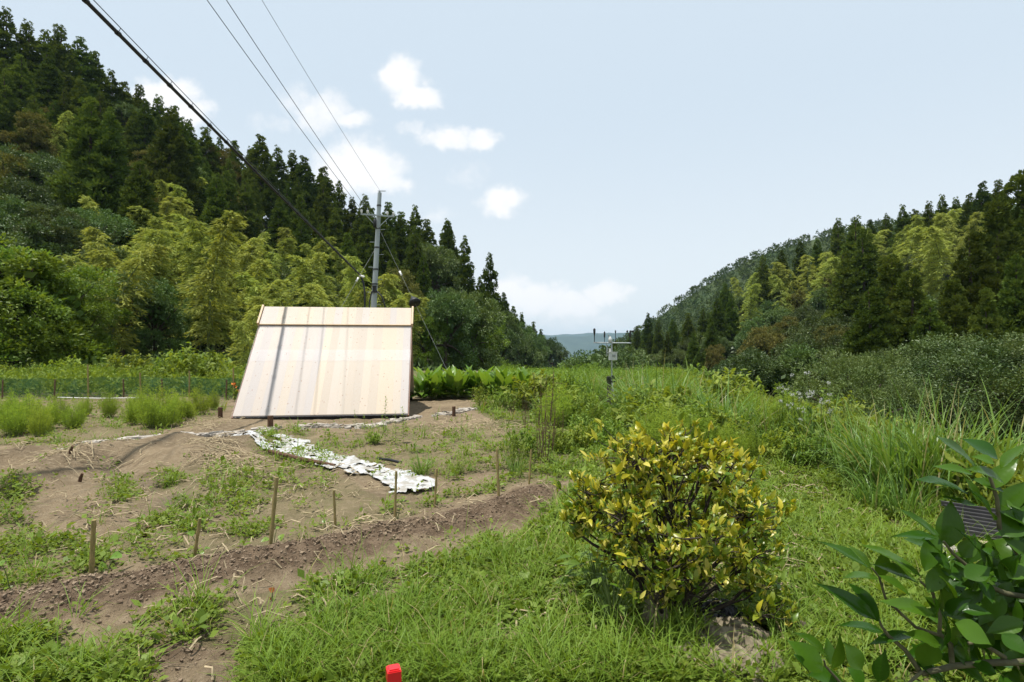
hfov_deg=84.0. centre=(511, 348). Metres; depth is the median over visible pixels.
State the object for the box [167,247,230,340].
bamboo
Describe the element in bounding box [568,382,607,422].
weed bush
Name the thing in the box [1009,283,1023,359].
cedar tree
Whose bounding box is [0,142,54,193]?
evergreen tree
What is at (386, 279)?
bamboo
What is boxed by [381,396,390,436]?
tall weed
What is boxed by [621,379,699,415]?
weed bush
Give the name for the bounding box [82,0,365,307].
overhead cable
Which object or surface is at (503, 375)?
broad leaved plant
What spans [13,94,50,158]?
cedar tree
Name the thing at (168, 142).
cedar tree
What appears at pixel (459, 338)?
leafy tree
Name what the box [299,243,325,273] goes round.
bamboo
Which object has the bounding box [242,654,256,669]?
squash seedling
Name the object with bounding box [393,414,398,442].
tall weed
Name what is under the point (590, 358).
evergreen tree
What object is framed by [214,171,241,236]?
cedar tree
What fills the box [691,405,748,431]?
weed bush
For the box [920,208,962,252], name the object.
bamboo
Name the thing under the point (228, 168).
cedar tree
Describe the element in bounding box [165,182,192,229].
bamboo
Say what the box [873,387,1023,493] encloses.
reed clump
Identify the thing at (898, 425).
reed clump
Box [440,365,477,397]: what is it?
broad leaved plant
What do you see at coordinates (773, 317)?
evergreen tree
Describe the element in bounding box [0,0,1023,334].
sky
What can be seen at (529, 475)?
bamboo stake
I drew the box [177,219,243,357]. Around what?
bamboo
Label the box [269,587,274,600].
red leaved seedling
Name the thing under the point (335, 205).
cedar tree
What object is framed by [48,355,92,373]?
weed bush
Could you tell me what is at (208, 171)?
cedar tree
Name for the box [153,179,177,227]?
bamboo
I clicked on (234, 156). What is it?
cedar tree
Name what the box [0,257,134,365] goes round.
leafy tree
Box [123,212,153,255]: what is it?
bamboo
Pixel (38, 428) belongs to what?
feathery plant
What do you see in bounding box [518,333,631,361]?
mountains
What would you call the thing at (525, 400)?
weed bush
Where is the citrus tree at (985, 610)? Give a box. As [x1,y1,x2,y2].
[787,435,1023,681]
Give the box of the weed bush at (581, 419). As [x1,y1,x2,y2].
[568,409,588,430]
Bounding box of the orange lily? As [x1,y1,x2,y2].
[230,383,239,400]
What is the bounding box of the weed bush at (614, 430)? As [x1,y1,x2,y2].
[592,416,626,439]
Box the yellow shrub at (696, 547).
[553,412,801,627]
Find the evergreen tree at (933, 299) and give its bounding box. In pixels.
[914,294,943,310]
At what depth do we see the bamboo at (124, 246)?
54.05 m
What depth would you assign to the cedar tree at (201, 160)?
102.34 m
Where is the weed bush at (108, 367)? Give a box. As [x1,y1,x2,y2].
[94,360,120,379]
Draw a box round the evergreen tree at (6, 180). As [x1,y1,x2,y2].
[0,175,30,201]
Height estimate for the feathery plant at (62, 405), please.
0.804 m
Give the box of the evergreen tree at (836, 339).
[816,334,845,351]
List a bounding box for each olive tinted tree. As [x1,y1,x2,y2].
[0,110,65,171]
[0,150,35,184]
[0,168,16,185]
[39,102,52,125]
[127,143,177,181]
[148,192,171,227]
[203,146,241,192]
[225,160,240,191]
[370,267,425,331]
[704,344,725,375]
[736,324,787,359]
[763,314,799,343]
[779,289,809,321]
[812,324,850,346]
[815,272,836,297]
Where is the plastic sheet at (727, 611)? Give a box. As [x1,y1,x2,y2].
[694,598,743,619]
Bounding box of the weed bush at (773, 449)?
[759,426,812,463]
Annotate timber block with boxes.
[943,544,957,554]
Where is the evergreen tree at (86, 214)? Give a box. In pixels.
[56,206,139,245]
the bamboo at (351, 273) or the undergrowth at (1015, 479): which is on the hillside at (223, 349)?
the bamboo at (351, 273)
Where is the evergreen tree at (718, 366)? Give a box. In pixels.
[710,354,749,384]
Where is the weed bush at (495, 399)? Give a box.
[487,389,501,409]
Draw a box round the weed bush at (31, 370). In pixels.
[16,360,51,383]
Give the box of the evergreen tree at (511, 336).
[473,324,522,369]
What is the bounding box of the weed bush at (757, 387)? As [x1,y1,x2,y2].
[711,368,769,395]
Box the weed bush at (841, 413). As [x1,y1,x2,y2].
[818,404,875,446]
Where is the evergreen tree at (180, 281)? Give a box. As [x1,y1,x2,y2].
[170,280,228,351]
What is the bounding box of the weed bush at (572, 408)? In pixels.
[556,403,579,426]
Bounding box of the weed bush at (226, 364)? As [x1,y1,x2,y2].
[196,353,234,376]
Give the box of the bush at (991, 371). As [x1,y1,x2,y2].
[871,331,1023,445]
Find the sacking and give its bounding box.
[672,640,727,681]
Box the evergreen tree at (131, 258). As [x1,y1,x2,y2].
[115,246,178,285]
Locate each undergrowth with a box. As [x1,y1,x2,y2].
[0,180,534,370]
[0,360,246,396]
[0,364,108,379]
[488,361,816,454]
[650,366,1023,507]
[654,255,966,385]
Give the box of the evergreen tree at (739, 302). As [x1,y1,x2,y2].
[734,295,756,320]
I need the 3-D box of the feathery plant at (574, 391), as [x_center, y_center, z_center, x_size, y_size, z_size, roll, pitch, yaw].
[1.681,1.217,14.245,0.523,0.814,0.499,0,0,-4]
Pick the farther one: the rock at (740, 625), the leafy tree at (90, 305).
the leafy tree at (90, 305)
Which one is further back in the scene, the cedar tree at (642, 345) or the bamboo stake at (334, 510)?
the cedar tree at (642, 345)
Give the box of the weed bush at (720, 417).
[683,401,751,442]
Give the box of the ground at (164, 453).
[0,371,983,681]
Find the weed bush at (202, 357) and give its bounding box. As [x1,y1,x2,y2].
[165,342,218,370]
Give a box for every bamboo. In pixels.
[44,110,73,171]
[59,254,108,332]
[72,227,123,295]
[78,195,104,228]
[85,242,115,330]
[85,248,149,329]
[90,244,173,352]
[112,245,135,254]
[121,228,175,344]
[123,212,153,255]
[124,240,163,271]
[125,233,149,251]
[127,205,159,228]
[128,258,170,330]
[131,227,171,276]
[136,255,171,354]
[144,256,180,334]
[147,216,178,271]
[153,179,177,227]
[155,196,182,231]
[157,229,193,249]
[159,230,184,255]
[161,221,181,237]
[163,261,182,290]
[164,244,196,345]
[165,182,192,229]
[167,212,208,248]
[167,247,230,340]
[170,252,224,345]
[174,197,199,242]
[174,226,194,266]
[174,240,238,351]
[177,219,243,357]
[178,210,248,354]
[180,250,236,349]
[193,177,207,217]
[206,227,241,275]
[209,242,244,341]
[218,287,248,354]
[223,304,264,368]
[224,237,266,280]
[225,245,266,344]
[226,266,253,330]
[228,321,254,368]
[232,232,253,263]
[232,270,271,341]
[232,279,291,354]
[233,259,272,349]
[243,295,273,361]
[255,231,270,263]
[255,251,267,272]
[258,245,285,277]
[258,252,282,291]
[260,284,285,306]
[262,285,292,306]
[266,269,286,305]
[272,237,296,274]
[277,227,295,265]
[281,260,319,298]
[285,268,315,306]
[287,254,343,306]
[288,252,328,304]
[293,283,333,306]
[293,288,330,306]
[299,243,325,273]
[304,282,333,305]
[305,236,335,269]
[312,238,338,293]
[317,294,337,305]
[321,276,336,306]
[327,247,359,303]
[336,269,365,306]
[340,254,371,307]
[341,283,359,306]
[347,287,368,306]
[351,289,370,307]
[368,273,397,307]
[379,274,403,307]
[382,285,419,350]
[389,298,408,307]
[403,292,424,359]
[406,297,429,358]
[729,277,743,315]
[736,283,764,334]
[740,272,758,317]
[752,269,772,307]
[768,274,793,312]
[772,262,807,297]
[794,255,819,300]
[803,257,840,308]
[817,251,835,297]
[856,226,887,254]
[868,240,893,270]
[873,229,891,245]
[885,224,916,264]
[893,225,925,280]
[903,232,954,294]
[907,214,930,253]
[916,226,954,299]
[917,233,949,298]
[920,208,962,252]
[927,214,961,278]
[932,212,964,270]
[953,211,986,259]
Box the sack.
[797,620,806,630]
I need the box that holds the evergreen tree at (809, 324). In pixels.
[786,313,826,343]
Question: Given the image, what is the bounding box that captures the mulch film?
[233,430,434,492]
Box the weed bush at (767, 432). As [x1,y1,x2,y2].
[754,422,784,447]
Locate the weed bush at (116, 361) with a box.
[98,349,157,371]
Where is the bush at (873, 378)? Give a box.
[782,347,939,431]
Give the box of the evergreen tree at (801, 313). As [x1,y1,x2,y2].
[790,304,824,325]
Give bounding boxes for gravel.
[61,407,478,448]
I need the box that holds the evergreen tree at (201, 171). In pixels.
[197,167,217,212]
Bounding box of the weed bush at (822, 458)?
[799,423,841,469]
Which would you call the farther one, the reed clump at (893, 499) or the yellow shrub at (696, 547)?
the reed clump at (893, 499)
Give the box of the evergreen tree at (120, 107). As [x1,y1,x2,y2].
[107,100,140,144]
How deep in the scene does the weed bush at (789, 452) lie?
7.59 m
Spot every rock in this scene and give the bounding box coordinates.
[641,583,669,628]
[692,616,784,681]
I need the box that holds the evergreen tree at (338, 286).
[289,266,341,306]
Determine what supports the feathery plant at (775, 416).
on the ground at (164, 453)
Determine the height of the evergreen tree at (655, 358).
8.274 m
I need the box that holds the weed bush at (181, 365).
[156,346,234,385]
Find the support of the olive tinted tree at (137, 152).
on the hillside at (223, 349)
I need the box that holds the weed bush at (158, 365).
[151,352,194,374]
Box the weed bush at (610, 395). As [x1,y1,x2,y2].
[606,381,639,406]
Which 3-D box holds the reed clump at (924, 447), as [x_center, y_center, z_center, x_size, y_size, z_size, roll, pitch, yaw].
[4.447,0.922,5.832,1.811,1.473,1.560,0,0,-25]
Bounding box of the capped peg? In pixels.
[386,663,401,681]
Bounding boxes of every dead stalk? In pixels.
[520,398,530,427]
[531,365,566,462]
[531,368,542,426]
[534,407,552,460]
[540,389,560,457]
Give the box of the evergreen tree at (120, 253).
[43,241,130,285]
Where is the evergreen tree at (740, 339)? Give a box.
[735,327,780,361]
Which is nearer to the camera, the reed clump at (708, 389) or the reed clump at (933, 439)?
the reed clump at (933, 439)
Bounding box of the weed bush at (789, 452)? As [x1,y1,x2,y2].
[780,431,821,468]
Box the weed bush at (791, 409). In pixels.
[767,391,816,428]
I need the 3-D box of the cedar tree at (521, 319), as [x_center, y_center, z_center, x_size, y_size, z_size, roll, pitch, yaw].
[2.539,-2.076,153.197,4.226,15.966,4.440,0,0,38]
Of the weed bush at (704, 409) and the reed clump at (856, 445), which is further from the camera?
the weed bush at (704, 409)
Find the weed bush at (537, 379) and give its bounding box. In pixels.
[500,368,568,406]
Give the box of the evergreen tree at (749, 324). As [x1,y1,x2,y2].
[733,316,764,352]
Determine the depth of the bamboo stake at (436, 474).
5.78 m
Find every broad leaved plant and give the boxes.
[410,368,436,397]
[410,375,432,399]
[413,364,441,391]
[415,373,451,399]
[420,369,456,398]
[431,367,465,397]
[436,372,456,397]
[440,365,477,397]
[454,372,473,397]
[462,368,484,396]
[465,364,498,387]
[468,369,503,394]
[469,371,489,394]
[473,370,510,398]
[482,369,522,395]
[484,366,517,393]
[493,370,514,395]
[508,366,540,391]
[509,367,529,390]
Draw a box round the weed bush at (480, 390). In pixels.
[471,379,492,409]
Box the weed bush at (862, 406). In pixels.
[814,390,888,424]
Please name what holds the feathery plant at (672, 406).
on the ground at (164, 453)
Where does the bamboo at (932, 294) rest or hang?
on the hillside at (947, 275)
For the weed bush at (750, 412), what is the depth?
9.65 m
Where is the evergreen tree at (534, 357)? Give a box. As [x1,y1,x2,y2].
[509,334,547,369]
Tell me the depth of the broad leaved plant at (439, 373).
18.06 m
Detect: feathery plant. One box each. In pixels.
[0,387,16,422]
[0,396,31,436]
[4,390,43,425]
[11,393,52,432]
[26,404,54,436]
[45,397,59,426]
[48,390,71,423]
[60,398,86,428]
[78,393,93,415]
[98,388,121,417]
[119,394,142,424]
[123,383,160,419]
[133,390,169,427]
[137,380,181,423]
[152,389,184,427]
[166,388,191,419]
[182,395,198,419]
[187,387,212,414]
[207,388,220,409]
[532,378,573,427]
[571,382,583,399]
[579,391,603,421]
[629,395,688,457]
[642,397,680,427]
[659,370,692,394]
[665,364,699,387]
[669,398,720,450]
[687,380,709,398]
[696,412,722,453]
[708,423,730,449]
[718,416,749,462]
[729,385,762,413]
[740,422,762,458]
[741,388,770,412]
[753,382,806,435]
[755,398,792,429]
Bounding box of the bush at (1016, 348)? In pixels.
[955,331,1023,443]
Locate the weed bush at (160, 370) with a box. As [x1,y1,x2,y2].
[140,348,187,387]
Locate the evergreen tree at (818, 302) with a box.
[801,287,828,316]
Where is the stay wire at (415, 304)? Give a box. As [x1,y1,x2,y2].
[379,229,443,362]
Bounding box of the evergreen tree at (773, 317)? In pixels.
[761,306,798,326]
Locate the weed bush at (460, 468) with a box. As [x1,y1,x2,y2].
[450,456,468,474]
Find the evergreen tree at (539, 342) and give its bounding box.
[534,334,551,367]
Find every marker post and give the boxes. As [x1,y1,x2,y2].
[218,407,222,417]
[267,415,272,426]
[452,406,455,415]
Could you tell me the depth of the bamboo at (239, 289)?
54.40 m
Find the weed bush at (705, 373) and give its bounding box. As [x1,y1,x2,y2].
[680,363,719,379]
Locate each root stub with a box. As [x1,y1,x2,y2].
[78,473,83,481]
[142,525,148,537]
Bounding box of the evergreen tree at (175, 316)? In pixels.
[116,277,196,357]
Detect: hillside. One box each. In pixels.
[1,144,510,370]
[618,205,1015,347]
[652,269,955,387]
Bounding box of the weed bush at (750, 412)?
[732,405,767,426]
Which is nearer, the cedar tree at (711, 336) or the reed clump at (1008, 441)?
the reed clump at (1008, 441)
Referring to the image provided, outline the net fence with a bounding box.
[1,364,233,399]
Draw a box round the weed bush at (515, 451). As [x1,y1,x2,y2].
[498,430,531,468]
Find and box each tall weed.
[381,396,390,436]
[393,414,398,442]
[398,406,407,438]
[531,384,539,414]
[545,421,555,463]
[620,405,627,435]
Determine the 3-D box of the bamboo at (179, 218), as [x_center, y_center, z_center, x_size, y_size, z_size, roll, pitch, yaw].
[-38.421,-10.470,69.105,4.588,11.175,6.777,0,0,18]
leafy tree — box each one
[0,232,110,369]
[0,243,55,368]
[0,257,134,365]
[39,294,119,365]
[413,315,451,367]
[441,324,481,370]
[463,307,510,370]
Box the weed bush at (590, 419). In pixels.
[568,407,596,430]
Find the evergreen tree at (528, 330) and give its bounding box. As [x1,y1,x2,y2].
[506,322,536,365]
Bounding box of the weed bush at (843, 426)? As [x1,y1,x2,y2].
[815,416,855,438]
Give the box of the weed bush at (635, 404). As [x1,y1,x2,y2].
[611,384,698,426]
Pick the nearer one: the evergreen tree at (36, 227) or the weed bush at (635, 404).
the weed bush at (635, 404)
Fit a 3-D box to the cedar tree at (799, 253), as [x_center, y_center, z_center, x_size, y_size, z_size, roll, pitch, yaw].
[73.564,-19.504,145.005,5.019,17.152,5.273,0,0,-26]
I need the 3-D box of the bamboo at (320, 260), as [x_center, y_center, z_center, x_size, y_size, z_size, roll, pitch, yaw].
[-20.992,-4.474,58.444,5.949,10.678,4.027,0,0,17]
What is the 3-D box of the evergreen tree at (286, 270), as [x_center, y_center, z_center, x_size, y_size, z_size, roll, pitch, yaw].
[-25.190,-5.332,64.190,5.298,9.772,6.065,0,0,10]
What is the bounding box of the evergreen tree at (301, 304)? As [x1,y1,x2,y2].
[287,286,334,306]
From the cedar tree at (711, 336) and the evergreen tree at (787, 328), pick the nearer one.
the evergreen tree at (787, 328)
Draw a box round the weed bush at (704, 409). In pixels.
[675,397,743,448]
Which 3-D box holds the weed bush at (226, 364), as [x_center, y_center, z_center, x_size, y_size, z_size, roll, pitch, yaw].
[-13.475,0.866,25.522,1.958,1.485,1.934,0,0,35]
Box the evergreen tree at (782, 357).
[768,355,809,396]
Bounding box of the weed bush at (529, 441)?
[503,426,541,455]
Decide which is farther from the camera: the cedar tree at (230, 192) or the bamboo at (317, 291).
the cedar tree at (230, 192)
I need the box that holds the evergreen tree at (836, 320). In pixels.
[814,312,858,341]
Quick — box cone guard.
[409,296,420,307]
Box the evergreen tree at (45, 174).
[39,168,77,203]
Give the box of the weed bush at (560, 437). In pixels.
[544,426,575,451]
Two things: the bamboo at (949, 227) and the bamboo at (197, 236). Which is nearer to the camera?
the bamboo at (197, 236)
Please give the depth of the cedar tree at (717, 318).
122.55 m
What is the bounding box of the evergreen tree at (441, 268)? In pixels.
[404,241,461,301]
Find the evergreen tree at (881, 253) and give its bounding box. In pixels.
[879,248,891,263]
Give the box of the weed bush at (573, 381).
[558,368,589,391]
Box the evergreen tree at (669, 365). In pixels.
[663,362,688,369]
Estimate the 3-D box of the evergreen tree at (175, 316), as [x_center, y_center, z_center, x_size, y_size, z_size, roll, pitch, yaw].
[-25.591,-1.655,40.901,5.240,7.286,5.019,0,0,-24]
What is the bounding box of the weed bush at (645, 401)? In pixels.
[616,384,663,429]
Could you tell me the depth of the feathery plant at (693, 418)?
8.29 m
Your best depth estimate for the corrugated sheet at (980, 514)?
4.55 m
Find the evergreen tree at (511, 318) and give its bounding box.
[500,309,524,366]
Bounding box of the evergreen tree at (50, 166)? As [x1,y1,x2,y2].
[2,150,67,185]
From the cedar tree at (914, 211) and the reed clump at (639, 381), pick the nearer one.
the reed clump at (639, 381)
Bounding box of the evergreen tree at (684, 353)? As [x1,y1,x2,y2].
[682,344,707,367]
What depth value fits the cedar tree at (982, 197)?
100.61 m
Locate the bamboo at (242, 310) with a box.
[231,290,279,341]
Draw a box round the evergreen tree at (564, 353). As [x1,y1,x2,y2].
[549,348,570,369]
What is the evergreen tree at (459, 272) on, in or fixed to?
on the hillside at (223, 349)
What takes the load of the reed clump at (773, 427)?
on the ground at (164, 453)
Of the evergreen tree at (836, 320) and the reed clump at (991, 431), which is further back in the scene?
the evergreen tree at (836, 320)
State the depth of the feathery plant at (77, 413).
11.32 m
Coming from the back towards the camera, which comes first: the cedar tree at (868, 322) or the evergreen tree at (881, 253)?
the evergreen tree at (881, 253)
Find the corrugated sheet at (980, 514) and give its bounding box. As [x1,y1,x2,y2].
[940,501,1001,539]
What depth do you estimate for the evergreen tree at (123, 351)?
39.08 m
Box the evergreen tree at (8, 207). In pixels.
[0,194,40,235]
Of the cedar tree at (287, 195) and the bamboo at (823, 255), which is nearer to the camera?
the cedar tree at (287, 195)
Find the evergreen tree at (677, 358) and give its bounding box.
[661,348,685,366]
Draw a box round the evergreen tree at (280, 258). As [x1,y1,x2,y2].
[256,249,290,284]
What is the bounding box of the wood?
[607,196,1015,356]
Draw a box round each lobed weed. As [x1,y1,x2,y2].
[552,543,625,598]
[579,570,649,626]
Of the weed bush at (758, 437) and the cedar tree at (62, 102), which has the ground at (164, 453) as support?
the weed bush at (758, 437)
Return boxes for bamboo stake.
[89,519,96,573]
[193,518,201,555]
[268,477,278,544]
[333,490,336,528]
[393,471,397,520]
[434,468,437,507]
[496,449,499,495]
[528,450,531,483]
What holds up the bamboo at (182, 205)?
on the hillside at (223, 349)
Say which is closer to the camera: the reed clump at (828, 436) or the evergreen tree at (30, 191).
the reed clump at (828, 436)
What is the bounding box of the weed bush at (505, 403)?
[498,388,520,409]
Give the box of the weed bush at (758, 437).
[746,424,771,451]
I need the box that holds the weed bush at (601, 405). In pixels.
[594,399,609,413]
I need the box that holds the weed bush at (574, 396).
[544,385,589,413]
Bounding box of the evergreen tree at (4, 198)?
[0,193,34,228]
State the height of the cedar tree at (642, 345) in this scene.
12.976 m
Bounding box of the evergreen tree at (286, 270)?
[266,260,295,303]
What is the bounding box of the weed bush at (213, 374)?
[204,367,231,379]
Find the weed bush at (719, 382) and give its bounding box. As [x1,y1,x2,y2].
[693,367,754,408]
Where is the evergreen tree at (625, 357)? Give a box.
[556,345,651,371]
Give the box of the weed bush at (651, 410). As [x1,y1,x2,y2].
[636,397,677,428]
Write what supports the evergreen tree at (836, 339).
on the hillside at (947, 275)
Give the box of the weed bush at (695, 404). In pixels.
[677,387,722,413]
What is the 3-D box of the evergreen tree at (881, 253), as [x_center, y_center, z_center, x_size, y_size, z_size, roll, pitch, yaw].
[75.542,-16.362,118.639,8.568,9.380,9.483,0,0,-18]
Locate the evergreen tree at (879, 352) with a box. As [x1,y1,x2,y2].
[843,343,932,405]
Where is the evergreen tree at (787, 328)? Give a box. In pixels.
[765,319,803,340]
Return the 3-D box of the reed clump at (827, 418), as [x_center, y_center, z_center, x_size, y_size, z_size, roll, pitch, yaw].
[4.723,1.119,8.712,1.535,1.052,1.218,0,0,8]
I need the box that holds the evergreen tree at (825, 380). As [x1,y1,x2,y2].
[790,350,861,405]
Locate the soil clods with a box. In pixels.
[0,423,558,681]
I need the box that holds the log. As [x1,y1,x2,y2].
[268,450,335,465]
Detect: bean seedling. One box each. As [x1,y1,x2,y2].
[0,560,11,588]
[98,551,121,572]
[187,530,209,554]
[261,526,283,542]
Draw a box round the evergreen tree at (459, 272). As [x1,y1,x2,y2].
[436,254,474,292]
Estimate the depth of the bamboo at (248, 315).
33.65 m
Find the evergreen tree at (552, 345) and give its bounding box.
[545,337,564,368]
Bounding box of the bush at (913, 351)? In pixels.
[854,331,1023,445]
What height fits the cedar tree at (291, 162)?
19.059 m
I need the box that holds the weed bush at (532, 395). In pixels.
[520,386,551,407]
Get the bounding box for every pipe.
[57,397,135,398]
[377,457,401,463]
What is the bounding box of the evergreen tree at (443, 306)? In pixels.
[413,287,480,370]
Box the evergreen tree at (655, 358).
[648,350,661,370]
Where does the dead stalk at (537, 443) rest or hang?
on the ground at (164, 453)
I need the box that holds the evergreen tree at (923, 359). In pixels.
[897,351,960,412]
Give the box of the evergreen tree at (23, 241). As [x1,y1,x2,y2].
[0,228,31,265]
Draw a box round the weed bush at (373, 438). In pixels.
[365,431,383,443]
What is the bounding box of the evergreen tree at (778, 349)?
[769,331,823,391]
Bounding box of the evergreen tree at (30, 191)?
[0,172,67,211]
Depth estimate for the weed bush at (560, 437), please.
8.68 m
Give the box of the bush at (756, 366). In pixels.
[720,347,802,397]
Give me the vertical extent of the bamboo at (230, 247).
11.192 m
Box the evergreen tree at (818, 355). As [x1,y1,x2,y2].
[809,338,849,401]
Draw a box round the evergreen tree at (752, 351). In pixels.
[739,346,771,362]
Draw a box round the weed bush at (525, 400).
[513,381,534,409]
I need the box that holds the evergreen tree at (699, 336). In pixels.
[696,326,719,350]
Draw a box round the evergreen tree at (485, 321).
[431,286,505,370]
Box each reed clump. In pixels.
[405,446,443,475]
[504,448,529,477]
[522,392,546,418]
[565,361,600,391]
[571,391,604,418]
[575,369,606,401]
[579,366,604,385]
[590,364,659,404]
[591,367,631,393]
[597,350,719,406]
[599,358,657,395]
[604,364,663,415]
[609,356,668,401]
[611,349,713,397]
[620,398,671,441]
[624,363,729,409]
[639,356,723,399]
[673,363,766,416]
[677,378,738,405]
[678,375,764,422]
[689,384,764,422]
[705,376,787,433]
[722,404,784,443]
[731,397,786,438]
[739,393,814,448]
[756,398,862,465]
[779,393,859,434]
[792,404,869,469]
[798,387,946,483]
[798,397,881,470]
[808,396,901,477]
[810,405,961,494]
[819,404,902,450]
[822,426,886,481]
[825,370,972,497]
[825,377,1000,509]
[834,367,1021,500]
[838,457,927,514]
[845,374,1009,503]
[851,459,962,521]
[857,375,1001,474]
[863,405,938,454]
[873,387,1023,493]
[883,401,1013,502]
[906,401,1023,501]
[921,375,1023,473]
[926,407,1021,457]
[932,397,1023,454]
[959,383,1022,458]
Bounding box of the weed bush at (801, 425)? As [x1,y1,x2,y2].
[781,405,844,455]
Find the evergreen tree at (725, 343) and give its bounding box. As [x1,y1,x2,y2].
[700,335,737,359]
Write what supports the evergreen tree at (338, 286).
on the hillside at (223, 349)
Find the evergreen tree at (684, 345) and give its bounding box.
[676,337,691,361]
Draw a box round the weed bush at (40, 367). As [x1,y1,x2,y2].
[22,364,52,372]
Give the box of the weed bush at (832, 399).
[818,387,864,419]
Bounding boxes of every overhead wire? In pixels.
[207,0,360,208]
[226,0,366,208]
[263,2,378,188]
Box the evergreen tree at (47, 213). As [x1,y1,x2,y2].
[6,199,89,232]
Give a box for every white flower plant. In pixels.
[777,386,786,439]
[785,388,795,436]
[789,373,802,435]
[797,406,805,460]
[804,371,815,447]
[819,381,830,445]
[826,393,833,434]
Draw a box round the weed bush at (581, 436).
[568,419,601,447]
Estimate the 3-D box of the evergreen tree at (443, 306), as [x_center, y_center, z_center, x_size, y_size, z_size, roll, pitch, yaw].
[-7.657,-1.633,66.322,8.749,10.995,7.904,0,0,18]
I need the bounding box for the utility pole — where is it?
[360,191,394,307]
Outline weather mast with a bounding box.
[593,328,633,403]
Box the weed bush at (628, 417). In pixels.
[624,405,682,430]
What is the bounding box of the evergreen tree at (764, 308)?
[751,300,778,326]
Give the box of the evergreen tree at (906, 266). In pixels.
[895,251,952,291]
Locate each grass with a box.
[0,388,1011,681]
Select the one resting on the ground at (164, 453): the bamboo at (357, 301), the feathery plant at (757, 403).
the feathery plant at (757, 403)
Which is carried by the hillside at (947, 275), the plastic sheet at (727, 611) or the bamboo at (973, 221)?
the bamboo at (973, 221)
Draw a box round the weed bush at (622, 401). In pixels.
[614,375,648,414]
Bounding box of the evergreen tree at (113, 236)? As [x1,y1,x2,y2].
[63,214,118,259]
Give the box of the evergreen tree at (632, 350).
[619,345,653,367]
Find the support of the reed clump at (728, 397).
on the ground at (164, 453)
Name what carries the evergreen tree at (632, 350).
on the valley floor
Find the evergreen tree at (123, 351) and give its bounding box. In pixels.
[82,267,172,357]
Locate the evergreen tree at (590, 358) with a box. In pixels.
[558,349,639,370]
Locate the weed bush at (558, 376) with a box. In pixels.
[542,372,574,394]
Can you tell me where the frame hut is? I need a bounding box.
[231,305,413,419]
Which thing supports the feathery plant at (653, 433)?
on the ground at (164, 453)
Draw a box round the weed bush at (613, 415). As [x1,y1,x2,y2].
[601,406,621,421]
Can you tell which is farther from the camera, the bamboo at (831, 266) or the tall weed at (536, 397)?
the bamboo at (831, 266)
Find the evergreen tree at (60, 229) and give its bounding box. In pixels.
[1,214,86,273]
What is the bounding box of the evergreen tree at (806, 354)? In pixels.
[776,342,826,399]
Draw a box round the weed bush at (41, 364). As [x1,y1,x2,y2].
[34,361,65,369]
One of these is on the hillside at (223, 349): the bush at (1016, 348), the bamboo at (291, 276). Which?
the bamboo at (291, 276)
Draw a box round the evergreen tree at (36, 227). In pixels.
[6,216,84,261]
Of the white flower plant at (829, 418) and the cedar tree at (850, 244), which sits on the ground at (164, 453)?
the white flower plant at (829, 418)
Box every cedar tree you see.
[0,6,22,71]
[0,53,44,139]
[0,58,16,125]
[0,68,20,146]
[12,18,41,87]
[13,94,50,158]
[25,29,70,112]
[32,51,67,116]
[40,23,82,102]
[43,100,68,156]
[44,96,123,213]
[52,86,75,149]
[58,36,102,100]
[61,76,88,149]
[75,106,131,229]
[82,51,108,103]
[93,90,113,157]
[94,68,127,132]
[110,160,163,251]
[111,81,136,138]
[120,109,141,175]
[125,101,160,176]
[132,84,152,123]
[139,107,203,230]
[150,94,165,130]
[162,116,210,222]
[164,105,185,137]
[186,119,197,147]
[194,126,223,176]
[194,140,205,168]
[196,161,214,221]
[197,172,236,247]
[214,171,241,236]
[215,137,226,160]
[220,157,238,190]
[225,140,244,193]
[233,178,264,250]
[238,146,259,193]
[239,134,281,218]
[248,177,265,233]
[259,160,281,227]
[263,145,291,207]
[263,197,294,262]
[282,150,304,200]
[282,183,295,234]
[286,215,309,267]
[288,179,306,227]
[288,194,315,249]
[290,155,318,218]
[308,208,323,256]
[312,166,339,218]
[313,180,331,236]
[313,222,336,275]
[325,207,347,264]
[327,201,343,238]
[332,232,363,300]
[334,180,350,232]
[343,197,357,237]
[347,209,364,259]
[350,193,371,237]
[353,213,380,279]
[363,242,381,294]
[364,207,375,253]
[370,216,394,274]
[380,201,398,252]
[384,249,401,299]
[391,216,407,271]
[392,212,408,249]
[402,225,421,272]
[404,233,431,291]
[405,204,422,246]
[415,253,433,313]
[419,219,437,249]
[435,218,459,255]
[437,221,459,289]
[454,235,475,293]
[475,276,486,303]
[481,252,503,325]
[498,292,512,328]
[508,306,519,361]
[519,312,526,347]
[531,321,537,338]
[539,329,547,365]
[612,339,617,350]
[631,326,640,355]
[639,341,648,364]
[640,312,653,347]
[645,334,652,359]
[651,320,663,360]
[659,332,674,367]
[663,319,680,362]
[677,313,695,349]
[683,333,703,371]
[694,308,707,343]
[700,322,724,375]
[703,298,730,340]
[718,282,733,316]
[722,293,739,356]
[751,256,773,310]
[772,250,791,300]
[790,239,808,299]
[807,237,825,288]
[817,250,862,330]
[827,218,845,276]
[828,215,881,307]
[835,227,889,324]
[837,286,902,357]
[850,253,915,352]
[863,219,876,239]
[878,213,893,248]
[880,267,931,350]
[887,204,911,257]
[902,209,921,256]
[906,299,956,362]
[915,201,935,251]
[934,194,950,227]
[936,278,975,350]
[938,229,1011,341]
[948,196,963,253]
[957,193,973,236]
[963,180,993,233]
[966,287,1006,390]
[968,196,1023,303]
[984,169,1023,260]
[984,254,1023,353]
[985,179,1013,220]
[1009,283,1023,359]
[1016,208,1023,257]

